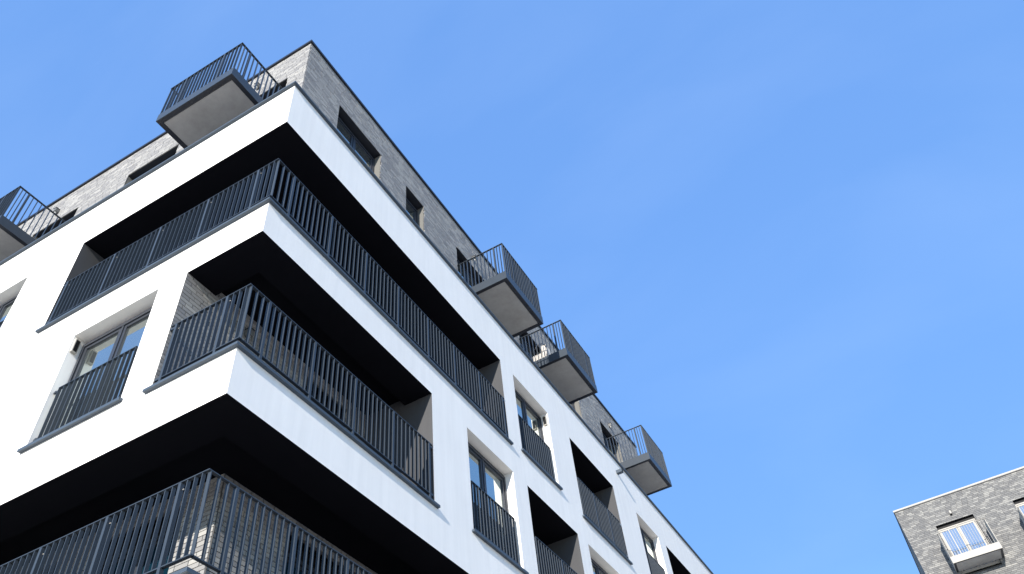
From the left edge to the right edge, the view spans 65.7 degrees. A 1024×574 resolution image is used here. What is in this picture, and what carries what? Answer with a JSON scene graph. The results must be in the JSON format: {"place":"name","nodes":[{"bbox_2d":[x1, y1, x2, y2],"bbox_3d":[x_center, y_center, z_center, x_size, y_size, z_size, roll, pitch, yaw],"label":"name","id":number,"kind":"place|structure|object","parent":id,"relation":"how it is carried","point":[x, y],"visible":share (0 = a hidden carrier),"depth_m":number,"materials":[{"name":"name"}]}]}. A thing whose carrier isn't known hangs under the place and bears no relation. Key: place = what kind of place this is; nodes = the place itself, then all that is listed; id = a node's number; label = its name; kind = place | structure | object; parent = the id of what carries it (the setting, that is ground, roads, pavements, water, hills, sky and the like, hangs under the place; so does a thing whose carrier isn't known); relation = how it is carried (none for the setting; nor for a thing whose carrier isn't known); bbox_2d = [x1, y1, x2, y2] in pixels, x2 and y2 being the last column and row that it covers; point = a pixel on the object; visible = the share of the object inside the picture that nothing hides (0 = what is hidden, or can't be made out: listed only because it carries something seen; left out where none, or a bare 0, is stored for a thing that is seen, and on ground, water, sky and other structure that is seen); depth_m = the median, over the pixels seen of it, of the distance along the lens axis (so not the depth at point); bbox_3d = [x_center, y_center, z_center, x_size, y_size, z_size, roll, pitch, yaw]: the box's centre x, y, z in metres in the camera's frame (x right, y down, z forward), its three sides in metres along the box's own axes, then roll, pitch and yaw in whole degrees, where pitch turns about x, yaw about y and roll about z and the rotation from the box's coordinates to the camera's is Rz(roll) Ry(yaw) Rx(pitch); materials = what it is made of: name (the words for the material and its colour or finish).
{"place":"outdoors","nodes":[
{"label":"outdoors","id":0,"kind":"place"},
{"bbox_2d":[0,39,713,573],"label":"apartment building","id":1,"kind":"structure","parent":0,"point":[380,391],"depth_m":13.00,"materials":[{"name":"paint"}]},
{"bbox_2d":[0,295,17,321],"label":"window","id":2,"kind":"structure","parent":1,"relation":"in","point":[5,307],"depth_m":15.28,"materials":[{"name":"clear glass"}]},
{"bbox_2d":[53,207,59,213],"bbox_3d":[-11.439,-1.904,19.892,0.112,0.163,0.114,-26,-50,16],"label":"wall lamp","id":3,"kind":"object","parent":1,"relation":"attached to","point":[56,210],"visible":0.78,"depth_m":19.88,"materials":[{"name":"metal"}]},
{"bbox_2d":[48,307,151,431],"bbox_3d":[-5.798,1.236,11.365,1.734,2.137,0.070,-26,-50,16],"label":"window","id":4,"kind":"structure","parent":1,"relation":"in","point":[128,335],"depth_m":11.86,"materials":[{"name":"grey glass"}]},
{"bbox_2d":[100,517,177,573],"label":"window","id":5,"kind":"structure","parent":1,"relation":"in","point":[165,570],"depth_m":10.53,"materials":[{"name":"black glass"}]},
{"bbox_2d":[244,328,254,337],"bbox_3d":[-4.054,0.718,12.238,0.114,0.163,0.112,-26,-50,16],"label":"wall lamp","id":6,"kind":"object","parent":1,"relation":"attached to","point":[251,333],"visible":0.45,"depth_m":12.22,"materials":[{"name":"metal"}]},
{"bbox_2d":[285,542,338,573],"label":"window","id":7,"kind":"structure","parent":1,"relation":"in","point":[302,552],"depth_m":11.33,"materials":[{"name":"black glass"}]},
{"bbox_2d":[291,386,337,542],"bbox_3d":[-3.159,2.776,12.657,0.070,2.608,1.050,-26,-50,16],"label":"window","id":8,"kind":"structure","parent":1,"relation":"in","point":[316,397],"depth_m":13.54,"materials":[{"name":"black glass"}]},
{"bbox_2d":[337,116,374,171],"bbox_3d":[-3.620,-2.651,17.768,0.070,2.883,1.601,-26,-50,16],"label":"window","id":9,"kind":"structure","parent":1,"relation":"in","point":[342,128],"depth_m":18.66,"materials":[{"name":"black glass"}]},
{"bbox_2d":[406,198,417,223],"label":"window","id":10,"kind":"structure","parent":1,"relation":"in","point":[410,209],"depth_m":20.10,"materials":[{"name":"black glass"}]},
{"bbox_2d":[457,259,477,286],"bbox_3d":[-1.153,0.452,20.909,0.070,2.883,1.606,-26,-50,16],"label":"window","id":11,"kind":"structure","parent":1,"relation":"in","point":[458,262],"depth_m":21.72,"materials":[{"name":"black glass"}]},
{"bbox_2d":[468,442,512,555],"bbox_3d":[-0.493,3.942,14.510,0.070,2.137,1.742,-26,-50,16],"label":"window","id":12,"kind":"structure","parent":1,"relation":"in","point":[482,472],"depth_m":15.04,"materials":[{"name":"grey glass"}]},
{"bbox_2d":[519,335,536,359],"bbox_3d":[0.495,2.548,22.969,0.070,2.796,1.576,-26,-50,16],"label":"window","id":13,"kind":"structure","parent":1,"relation":"in","point":[532,353],"depth_m":23.90,"materials":[{"name":"black glass"}]},
{"bbox_2d":[515,390,544,441],"bbox_3d":[0.357,3.377,18.133,0.070,2.070,1.707,-26,-50,16],"label":"window","id":14,"kind":"structure","parent":1,"relation":"in","point":[529,415],"depth_m":18.83,"materials":[{"name":"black glass"}]},
{"bbox_2d":[533,344,551,360],"bbox_3d":[0.915,2.074,22.664,0.511,0.791,0.522,-26,-50,16],"label":"garden armchair","id":15,"kind":"object","parent":1,"relation":"on","point":[542,353],"visible":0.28,"depth_m":22.55,"materials":[{"name":"white plastic"}]},
{"bbox_2d":[591,558,607,573],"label":"window","id":16,"kind":"structure","parent":1,"relation":"in","point":[597,569],"depth_m":18.38,"materials":[{"name":"black glass"}]},
{"bbox_2d":[602,433,616,458],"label":"window","id":17,"kind":"structure","parent":1,"relation":"in","point":[605,441],"depth_m":27.70,"materials":[{"name":"black glass"}]},
{"bbox_2d":[640,527,657,561],"bbox_3d":[3.912,7.847,22.657,0.070,2.070,1.664,-26,-50,16],"label":"window","id":18,"kind":"structure","parent":1,"relation":"in","point":[648,542],"depth_m":23.45,"materials":[{"name":"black glass"}]},
{"bbox_2d":[0,0,1023,573],"label":"sky","id":19,"kind":"structure","parent":0,"point":[781,241],"materials":[{"name":"blue"}]},
{"bbox_2d":[893,466,1023,573],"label":"brick apartment building","id":20,"kind":"structure","parent":0,"point":[980,530],"depth_m":33.79,"materials":[{"name":"brick"}]},
{"bbox_2d":[936,515,1000,573],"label":"window","id":21,"kind":"structure","parent":20,"relation":"in","point":[971,518],"depth_m":33.73,"materials":[{"name":"glass"}]},
{"bbox_2d":[1013,498,1023,514],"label":"window","id":22,"kind":"structure","parent":20,"relation":"in","point":[1020,502],"depth_m":33.47,"materials":[{"name":"glass"}]}
]}

